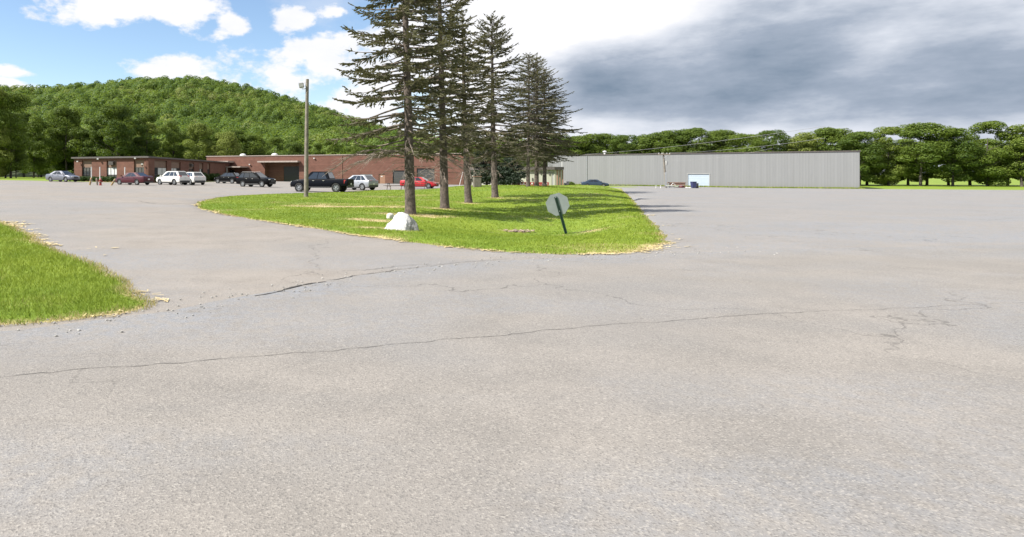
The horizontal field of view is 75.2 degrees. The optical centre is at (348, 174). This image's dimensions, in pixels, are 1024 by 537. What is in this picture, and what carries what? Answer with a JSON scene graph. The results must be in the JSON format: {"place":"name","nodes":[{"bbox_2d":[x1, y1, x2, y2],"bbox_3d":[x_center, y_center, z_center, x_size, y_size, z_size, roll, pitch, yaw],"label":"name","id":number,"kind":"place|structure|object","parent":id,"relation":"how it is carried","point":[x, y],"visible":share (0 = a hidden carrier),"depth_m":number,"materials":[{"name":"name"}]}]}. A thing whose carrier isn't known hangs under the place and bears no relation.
{"place":"outdoors","nodes":[
{"label":"outdoors","id":0,"kind":"place"},
{"bbox_2d":[0,221,158,325],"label":"lawn","id":1,"kind":"structure","parent":0,"point":[32,305],"depth_m":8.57,"materials":[{"name":"green plant"}]},
{"bbox_2d":[2,107,320,176],"bbox_3d":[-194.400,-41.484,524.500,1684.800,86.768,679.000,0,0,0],"label":"hill","id":2,"kind":"structure","parent":0,"point":[28,174],"depth_m":205.63,"materials":[{"name":"green plant"}]},
{"bbox_2d":[0,74,636,166],"bbox_3d":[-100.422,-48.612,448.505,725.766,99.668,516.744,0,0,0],"label":"forest","id":3,"kind":"object","parent":2,"relation":"on","point":[211,103],"visible":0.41,"depth_m":401.08,"materials":[{"name":"green plant"}]},
{"bbox_2d":[196,185,667,254],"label":"lawn","id":4,"kind":"structure","parent":0,"point":[510,221],"depth_m":27.17,"materials":[{"name":"green plant"}]},
{"bbox_2d":[298,79,308,196],"bbox_3d":[-3.199,-2.323,45.257,0.792,8.858,0.400,0,0,0],"label":"light pole","id":5,"kind":"object","parent":4,"relation":"on","point":[306,148],"visible":0.83,"depth_m":45.16,"materials":[{"name":"grey paint"}]},
{"bbox_2d":[322,0,477,214],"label":"spruce tree","id":6,"kind":"object","parent":4,"relation":"on","point":[407,85],"visible":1,"depth_m":27.32,"materials":[{"name":"green plant"}]},
{"bbox_2d":[384,212,418,230],"bbox_3d":[1.620,1.485,19.618,1.120,0.652,0.784,0,0,0],"label":"boulder","id":7,"kind":"object","parent":4,"relation":"on","point":[403,221],"visible":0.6,"depth_m":19.48,"materials":[{"name":"white stone"}]},
{"bbox_2d":[391,0,494,208],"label":"spruce tree","id":8,"kind":"object","parent":4,"relation":"on","point":[442,140],"visible":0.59,"depth_m":33.01,"materials":[{"name":"green plant"}]},
{"bbox_2d":[423,10,518,202],"bbox_3d":[7.923,-4.175,40.756,6.435,12.598,5.846,0,0,42],"label":"spruce tree","id":9,"kind":"object","parent":4,"relation":"on","point":[467,191],"visible":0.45,"depth_m":40.71,"materials":[{"name":"green plant"}]},
{"bbox_2d":[472,176,481,186],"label":"utility cabinet","id":10,"kind":"object","parent":4,"relation":"on","point":[478,180],"visible":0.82,"depth_m":67.95,"materials":[{"name":"metal"}]},
{"bbox_2d":[470,141,502,184],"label":"dense conifer","id":11,"kind":"object","parent":4,"relation":"on","point":[486,178],"visible":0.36,"depth_m":97.41,"materials":[{"name":"green plant"}]},
{"bbox_2d":[455,11,540,197],"bbox_3d":[10.945,-5.000,47.482,7.001,14.031,7.507,0,0,0],"label":"spruce tree","id":12,"kind":"object","parent":4,"relation":"on","point":[495,83],"visible":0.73,"depth_m":46.88,"materials":[{"name":"green plant"}]},
{"bbox_2d":[497,146,525,184],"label":"dense conifer","id":13,"kind":"object","parent":4,"relation":"on","point":[508,176],"visible":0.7,"depth_m":90.48,"materials":[{"name":"green plant"}]},
{"bbox_2d":[489,52,577,186],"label":"spruce tree","id":14,"kind":"object","parent":4,"relation":"on","point":[536,103],"visible":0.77,"depth_m":65.66,"materials":[{"name":"green plant"}]},
{"bbox_2d":[502,53,575,185],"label":"spruce tree","id":15,"kind":"object","parent":4,"relation":"on","point":[536,176],"visible":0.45,"depth_m":69.66,"materials":[{"name":"green plant"}]},
{"bbox_2d":[503,68,587,185],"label":"spruce tree","id":16,"kind":"object","parent":4,"relation":"on","point":[544,178],"visible":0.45,"depth_m":71.40,"materials":[{"name":"green plant"}]},
{"bbox_2d":[546,193,569,233],"bbox_3d":[7.438,1.634,22.599,0.902,1.973,0.085,0,0,4],"label":"road sign","id":17,"kind":"object","parent":4,"relation":"on","point":[557,204],"visible":0.93,"depth_m":22.60,"materials":[{"name":"metal"}]},
{"bbox_2d":[0,245,1023,536],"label":"road","id":18,"kind":"structure","parent":0,"point":[842,407],"depth_m":4.71,"materials":[{"name":"grey asphalt"}]},
{"bbox_2d":[0,247,777,335],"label":"gravel","id":19,"kind":"structure","parent":18,"relation":"on","point":[351,278],"depth_m":10.05,"materials":[{"name":"grey gravel"}]},
{"bbox_2d":[4,201,1022,376],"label":"road cracks","id":20,"kind":"object","parent":18,"relation":"on","point":[397,343],"visible":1,"depth_m":7.44,"materials":[{"name":"grey asphalt"}]},
{"bbox_2d":[0,180,1023,330],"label":"driveway","id":21,"kind":"structure","parent":0,"point":[173,245],"depth_m":19.54,"materials":[{"name":"grey asphalt"}]},
{"bbox_2d":[46,171,79,181],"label":"sedan","id":22,"kind":"object","parent":21,"relation":"on","point":[60,176],"visible":1,"depth_m":86.32,"materials":[{"name":"silver metal"}]},
{"bbox_2d":[115,173,152,184],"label":"sedan","id":23,"kind":"object","parent":21,"relation":"on","point":[135,178],"visible":0.99,"depth_m":75.07,"materials":[{"name":"red paint"}]},
{"bbox_2d":[156,171,189,184],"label":"crossover","id":24,"kind":"object","parent":21,"relation":"on","point":[173,177],"visible":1,"depth_m":78.44,"materials":[{"name":"white paint"}]},
{"bbox_2d":[180,172,205,184],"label":"crossover","id":25,"kind":"object","parent":21,"relation":"on","point":[197,177],"visible":0.76,"depth_m":80.94,"materials":[{"name":"white paint"}]},
{"bbox_2d":[214,173,238,183],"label":"wagon","id":26,"kind":"object","parent":21,"relation":"on","point":[227,177],"visible":0.77,"depth_m":96.10,"materials":[{"name":"black paint"}]},
{"bbox_2d":[236,172,275,186],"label":"suv","id":27,"kind":"object","parent":21,"relation":"on","point":[251,179],"visible":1,"depth_m":76.35,"materials":[{"name":"black paint"}]},
{"bbox_2d":[290,172,353,191],"bbox_3d":[-2.509,0.695,60.000,5.860,1.920,2.240,0,0,19],"label":"pickup truck","id":28,"kind":"object","parent":21,"relation":"on","point":[318,180],"visible":0.88,"depth_m":59.14,"materials":[{"name":"black paint"}]},
{"bbox_2d":[1,204,678,316],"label":"straw","id":29,"kind":"object","parent":21,"relation":"on","point":[654,247],"visible":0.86,"depth_m":15.51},
{"bbox_2d":[347,175,377,189],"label":"crossover","id":30,"kind":"object","parent":21,"relation":"on","point":[362,182],"visible":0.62,"depth_m":68.74,"materials":[{"name":"silver metal"}]},
{"bbox_2d":[400,177,438,187],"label":"sedan","id":31,"kind":"object","parent":21,"relation":"on","point":[422,179],"visible":0.49,"depth_m":82.03,"materials":[{"name":"red paint"}]},
{"bbox_2d":[581,179,608,185],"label":"sedan","id":32,"kind":"object","parent":21,"relation":"on","point":[594,182],"visible":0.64,"depth_m":118.25,"materials":[{"name":"blue paint"}]},
{"bbox_2d":[658,153,669,187],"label":"utility pole","id":33,"kind":"object","parent":21,"relation":"on","point":[666,162],"visible":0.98,"depth_m":111.85,"materials":[{"name":"brown wood"}]},
{"bbox_2d":[0,177,1023,189],"bbox_3d":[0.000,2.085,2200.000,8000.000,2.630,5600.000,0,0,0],"label":"ground","id":34,"kind":"structure","parent":0,"point":[934,183],"depth_m":136.57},
{"bbox_2d":[0,87,13,176],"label":"woodland tree","id":35,"kind":"object","parent":34,"relation":"on","point":[4,158],"visible":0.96,"depth_m":122.99,"materials":[{"name":"green plant"}]},
{"bbox_2d":[6,146,27,177],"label":"understory tree","id":36,"kind":"object","parent":34,"relation":"on","point":[20,156],"visible":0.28,"depth_m":130.97,"materials":[{"name":"green plant"}]},
{"bbox_2d":[0,91,37,177],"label":"woodland tree","id":37,"kind":"object","parent":34,"relation":"on","point":[10,102],"visible":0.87,"depth_m":126.19,"materials":[{"name":"green plant"}]},
{"bbox_2d":[11,111,43,176],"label":"woodland tree","id":38,"kind":"object","parent":34,"relation":"on","point":[25,115],"visible":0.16,"depth_m":174.34,"materials":[{"name":"green plant"}]},
{"bbox_2d":[16,115,52,177],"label":"woodland tree","id":39,"kind":"object","parent":34,"relation":"on","point":[37,135],"visible":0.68,"depth_m":147.91,"materials":[{"name":"green plant"}]},
{"bbox_2d":[29,150,47,176],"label":"understory tree","id":40,"kind":"object","parent":34,"relation":"on","point":[41,171],"visible":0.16,"depth_m":158.76,"materials":[{"name":"green plant"}]},
{"bbox_2d":[39,119,77,172],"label":"woodland tree","id":41,"kind":"object","parent":34,"relation":"on","point":[47,153],"visible":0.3,"depth_m":155.65,"materials":[{"name":"green plant"}]},
{"bbox_2d":[46,148,73,172],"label":"understory tree","id":42,"kind":"object","parent":34,"relation":"on","point":[60,167],"visible":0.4,"depth_m":156.05,"materials":[{"name":"green plant"}]},
{"bbox_2d":[44,105,85,170],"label":"woodland tree","id":43,"kind":"object","parent":34,"relation":"on","point":[65,115],"visible":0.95,"depth_m":152.04,"materials":[{"name":"green plant"}]},
{"bbox_2d":[63,135,82,171],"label":"understory tree","id":44,"kind":"object","parent":34,"relation":"on","point":[71,166],"visible":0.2,"depth_m":158.34,"materials":[{"name":"green plant"}]},
{"bbox_2d":[77,117,103,156],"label":"woodland tree","id":45,"kind":"object","parent":34,"relation":"on","point":[91,142],"visible":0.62,"depth_m":151.07,"materials":[{"name":"green plant"}]},
{"bbox_2d":[72,176,115,181],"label":"hedge","id":46,"kind":"object","parent":34,"relation":"on","point":[103,178],"visible":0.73,"depth_m":94.57,"materials":[{"name":"green plant"}]},
{"bbox_2d":[84,132,114,156],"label":"understory tree","id":47,"kind":"object","parent":34,"relation":"on","point":[108,148],"visible":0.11,"depth_m":154.66,"materials":[{"name":"green plant"}]},
{"bbox_2d":[92,104,137,156],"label":"woodland tree","id":48,"kind":"object","parent":34,"relation":"on","point":[113,128],"visible":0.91,"depth_m":148.60,"materials":[{"name":"green plant"}]},
{"bbox_2d":[114,118,140,155],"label":"woodland tree","id":49,"kind":"object","parent":34,"relation":"on","point":[130,123],"visible":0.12,"depth_m":174.00,"materials":[{"name":"green plant"}]},
{"bbox_2d":[130,136,153,155],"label":"understory tree","id":50,"kind":"object","parent":34,"relation":"on","point":[136,140],"visible":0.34,"depth_m":154.21,"materials":[{"name":"green plant"}]},
{"bbox_2d":[129,113,164,156],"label":"woodland tree","id":51,"kind":"object","parent":34,"relation":"on","point":[144,118],"visible":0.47,"depth_m":152.48,"materials":[{"name":"green plant"}]},
{"bbox_2d":[134,122,162,146],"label":"woodland tree","id":52,"kind":"object","parent":34,"relation":"on","point":[152,130],"visible":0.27,"depth_m":179.22,"materials":[{"name":"green plant"}]},
{"bbox_2d":[71,156,229,182],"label":"office wing","id":53,"kind":"structure","parent":34,"relation":"on","point":[153,166],"depth_m":96.57,"materials":[{"name":"brown brick"}]},
{"bbox_2d":[83,167,90,176],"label":"window","id":54,"kind":"structure","parent":53,"relation":"in","point":[86,171],"depth_m":97.09,"materials":[{"name":"grey glass"}]},
{"bbox_2d":[107,167,116,177],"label":"window","id":55,"kind":"structure","parent":53,"relation":"in","point":[111,171],"depth_m":95.28,"materials":[{"name":"white glass"}]},
{"bbox_2d":[154,167,165,177],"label":"window","id":56,"kind":"structure","parent":53,"relation":"in","point":[157,171],"depth_m":97.02,"materials":[{"name":"grey glass"}]},
{"bbox_2d":[158,119,189,158],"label":"woodland tree","id":57,"kind":"object","parent":34,"relation":"on","point":[172,136],"visible":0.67,"depth_m":157.82,"materials":[{"name":"green plant"}]},
{"bbox_2d":[178,130,197,151],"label":"understory tree","id":58,"kind":"object","parent":34,"relation":"on","point":[187,137],"visible":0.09,"depth_m":166.86,"materials":[{"name":"green plant"}]},
{"bbox_2d":[182,122,214,159],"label":"woodland tree","id":59,"kind":"object","parent":34,"relation":"on","point":[197,130],"visible":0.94,"depth_m":152.91,"materials":[{"name":"green plant"}]},
{"bbox_2d":[196,128,218,159],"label":"understory tree","id":60,"kind":"object","parent":34,"relation":"on","point":[210,137],"visible":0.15,"depth_m":166.09,"materials":[{"name":"green plant"}]},
{"bbox_2d":[209,131,243,155],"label":"woodland tree","id":61,"kind":"object","parent":34,"relation":"on","point":[227,138],"visible":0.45,"depth_m":153.04,"materials":[{"name":"green plant"}]},
{"bbox_2d":[219,129,248,155],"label":"understory tree","id":62,"kind":"object","parent":34,"relation":"on","point":[238,133],"visible":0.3,"depth_m":162.91,"materials":[{"name":"green plant"}]},
{"bbox_2d":[241,134,257,155],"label":"woodland tree","id":63,"kind":"object","parent":34,"relation":"on","point":[248,138],"visible":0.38,"depth_m":162.40,"materials":[{"name":"green plant"}]},
{"bbox_2d":[239,132,273,155],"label":"understory tree","id":64,"kind":"object","parent":34,"relation":"on","point":[258,140],"visible":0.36,"depth_m":164.21,"materials":[{"name":"green plant"}]},
{"bbox_2d":[266,137,283,154],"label":"hillside tree","id":65,"kind":"object","parent":34,"relation":"on","point":[278,141],"visible":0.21,"depth_m":182.91,"materials":[{"name":"green plant"}]},
{"bbox_2d":[282,142,310,154],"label":"hillside tree","id":66,"kind":"object","parent":34,"relation":"on","point":[296,148],"visible":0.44,"depth_m":176.12,"materials":[{"name":"green plant"}]},
{"bbox_2d":[311,143,325,154],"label":"hillside tree","id":67,"kind":"object","parent":34,"relation":"on","point":[317,150],"visible":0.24,"depth_m":185.75,"materials":[{"name":"green plant"}]},
{"bbox_2d":[322,140,341,154],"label":"hillside tree","id":68,"kind":"object","parent":34,"relation":"on","point":[325,143],"visible":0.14,"depth_m":180.73,"materials":[{"name":"green plant"}]},
{"bbox_2d":[206,153,490,184],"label":"brick factory","id":69,"kind":"structure","parent":34,"relation":"on","point":[284,168],"depth_m":128.69,"materials":[{"name":"brick"}]},
{"bbox_2d":[284,166,298,181],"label":"garage door","id":70,"kind":"structure","parent":69,"relation":"in","point":[291,173],"depth_m":134.04,"materials":[{"name":"grey metal"}]},
{"bbox_2d":[393,170,404,183],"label":"shutter door","id":71,"kind":"structure","parent":69,"relation":"in","point":[399,173],"depth_m":124.18,"materials":[{"name":"grey metal"}]},
{"bbox_2d":[417,168,433,181],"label":"shutter door","id":72,"kind":"structure","parent":69,"relation":"in","point":[428,176],"depth_m":122.15,"materials":[{"name":"grey metal"}]},
{"bbox_2d":[343,146,357,153],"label":"hillside tree","id":73,"kind":"object","parent":34,"relation":"on","point":[348,151],"visible":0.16,"depth_m":176.02,"materials":[{"name":"green plant"}]},
{"bbox_2d":[351,142,374,153],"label":"hillside tree","id":74,"kind":"object","parent":34,"relation":"on","point":[360,148],"visible":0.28,"depth_m":176.49,"materials":[{"name":"green plant"}]},
{"bbox_2d":[470,167,563,184],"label":"lean to shed","id":75,"kind":"object","parent":34,"relation":"on","point":[556,178],"visible":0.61,"depth_m":104.31,"materials":[{"name":"grey paint"}]},
{"bbox_2d":[565,135,591,154],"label":"roadside tree","id":76,"kind":"object","parent":34,"relation":"on","point":[584,139],"visible":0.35,"depth_m":160.99,"materials":[{"name":"green plant"}]},
{"bbox_2d":[583,133,616,153],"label":"roadside tree","id":77,"kind":"object","parent":34,"relation":"on","point":[601,138],"visible":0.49,"depth_m":161.53,"materials":[{"name":"green plant"}]},
{"bbox_2d":[608,135,630,153],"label":"roadside tree","id":78,"kind":"object","parent":34,"relation":"on","point":[617,139],"visible":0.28,"depth_m":155.99,"materials":[{"name":"green plant"}]},
{"bbox_2d":[615,135,641,153],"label":"roadside tree","id":79,"kind":"object","parent":34,"relation":"on","point":[634,140],"visible":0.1,"depth_m":165.37,"materials":[{"name":"green plant"}]},
{"bbox_2d":[623,134,658,153],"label":"roadside tree","id":80,"kind":"object","parent":34,"relation":"on","point":[647,144],"visible":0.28,"depth_m":159.45,"materials":[{"name":"green plant"}]},
{"bbox_2d":[638,132,685,153],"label":"roadside tree","id":81,"kind":"object","parent":34,"relation":"on","point":[657,137],"visible":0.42,"depth_m":156.74,"materials":[{"name":"green plant"}]},
{"bbox_2d":[657,129,702,152],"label":"roadside tree","id":82,"kind":"object","parent":34,"relation":"on","point":[683,133],"visible":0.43,"depth_m":155.26,"materials":[{"name":"green plant"}]},
{"bbox_2d":[680,127,711,152],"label":"roadside tree","id":83,"kind":"object","parent":34,"relation":"on","point":[702,132],"visible":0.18,"depth_m":153.43,"materials":[{"name":"green plant"}]},
{"bbox_2d":[548,150,860,188],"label":"metal hall","id":84,"kind":"structure","parent":34,"relation":"on","point":[810,169],"depth_m":122.71,"materials":[{"name":"grey paint"}]},
{"bbox_2d":[688,174,708,186],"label":"overhead door","id":85,"kind":"structure","parent":84,"relation":"in","point":[703,179],"depth_m":124.97,"materials":[{"name":"white metal"}]},
{"bbox_2d":[563,183,864,188],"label":"weeds","id":86,"kind":"object","parent":34,"relation":"on","point":[743,187],"visible":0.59,"depth_m":120.12,"materials":[{"name":"green plant"}]},
{"bbox_2d":[692,129,743,152],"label":"roadside tree","id":87,"kind":"object","parent":34,"relation":"on","point":[719,136],"visible":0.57,"depth_m":153.63,"materials":[{"name":"green plant"}]},
{"bbox_2d":[729,133,767,151],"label":"roadside tree","id":88,"kind":"object","parent":34,"relation":"on","point":[755,143],"visible":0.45,"depth_m":148.61,"materials":[{"name":"green plant"}]},
{"bbox_2d":[758,130,792,151],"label":"roadside tree","id":89,"kind":"object","parent":34,"relation":"on","point":[776,136],"visible":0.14,"depth_m":148.37,"materials":[{"name":"green plant"}]},
{"bbox_2d":[762,138,795,151],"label":"roadside tree","id":90,"kind":"object","parent":34,"relation":"on","point":[774,143],"visible":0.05,"depth_m":158.29,"materials":[{"name":"green plant"}]},
{"bbox_2d":[779,132,822,150],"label":"roadside tree","id":91,"kind":"object","parent":34,"relation":"on","point":[806,145],"visible":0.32,"depth_m":144.89,"materials":[{"name":"green plant"}]},
{"bbox_2d":[802,127,857,150],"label":"roadside tree","id":92,"kind":"object","parent":34,"relation":"on","point":[830,135],"visible":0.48,"depth_m":146.96,"materials":[{"name":"green plant"}]},
{"bbox_2d":[825,131,887,185],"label":"roadside tree","id":93,"kind":"object","parent":34,"relation":"on","point":[855,138],"visible":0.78,"depth_m":141.48,"materials":[{"name":"green plant"}]},
{"bbox_2d":[856,142,893,184],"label":"roadside tree","id":94,"kind":"object","parent":34,"relation":"on","point":[868,182],"visible":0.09,"depth_m":153.61,"materials":[{"name":"green plant"}]},
{"bbox_2d":[862,126,916,185],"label":"roadside tree","id":95,"kind":"object","parent":34,"relation":"on","point":[891,174],"visible":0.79,"depth_m":141.90,"materials":[{"name":"green plant"}]},
{"bbox_2d":[862,139,922,184],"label":"roadside tree","id":96,"kind":"object","parent":34,"relation":"on","point":[897,141],"visible":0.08,"depth_m":152.27,"materials":[{"name":"green plant"}]},
{"bbox_2d":[893,138,922,184],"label":"roadside tree","id":97,"kind":"object","parent":34,"relation":"on","point":[903,140],"visible":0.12,"depth_m":151.48,"materials":[{"name":"green plant"}]},
{"bbox_2d":[883,122,956,185],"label":"roadside tree","id":98,"kind":"object","parent":34,"relation":"on","point":[920,130],"visible":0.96,"depth_m":138.19,"materials":[{"name":"green plant"}]},
{"bbox_2d":[909,140,951,184],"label":"roadside tree","id":99,"kind":"object","parent":34,"relation":"on","point":[926,177],"visible":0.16,"depth_m":150.36,"materials":[{"name":"green plant"}]},
{"bbox_2d":[914,128,986,185],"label":"roadside tree","id":100,"kind":"object","parent":34,"relation":"on","point":[956,164],"visible":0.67,"depth_m":136.83,"materials":[{"name":"green plant"}]},
{"bbox_2d":[933,139,971,184],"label":"roadside tree","id":101,"kind":"object","parent":34,"relation":"on","point":[948,180],"visible":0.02,"depth_m":149.03,"materials":[{"name":"green plant"}]},
{"bbox_2d":[954,137,999,184],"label":"roadside tree","id":102,"kind":"object","parent":34,"relation":"on","point":[969,181],"visible":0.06,"depth_m":148.55,"materials":[{"name":"green plant"}]},
{"bbox_2d":[961,121,1020,185],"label":"roadside tree","id":103,"kind":"object","parent":34,"relation":"on","point":[985,172],"visible":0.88,"depth_m":136.13,"materials":[{"name":"green plant"}]},
{"bbox_2d":[977,138,1009,185],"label":"roadside tree","id":104,"kind":"object","parent":34,"relation":"on","point":[993,142],"visible":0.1,"depth_m":147.94,"materials":[{"name":"green plant"}]},
{"bbox_2d":[988,138,1023,185],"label":"roadside tree","id":105,"kind":"object","parent":34,"relation":"on","point":[1001,141],"visible":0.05,"depth_m":146.82,"materials":[{"name":"green plant"}]},
{"bbox_2d":[991,124,1023,186],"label":"roadside tree","id":106,"kind":"object","parent":34,"relation":"on","point":[1016,139],"visible":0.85,"depth_m":134.25,"materials":[{"name":"green plant"}]},
{"bbox_2d":[0,0,1023,166],"label":"sky","id":107,"kind":"structure","parent":0,"point":[633,67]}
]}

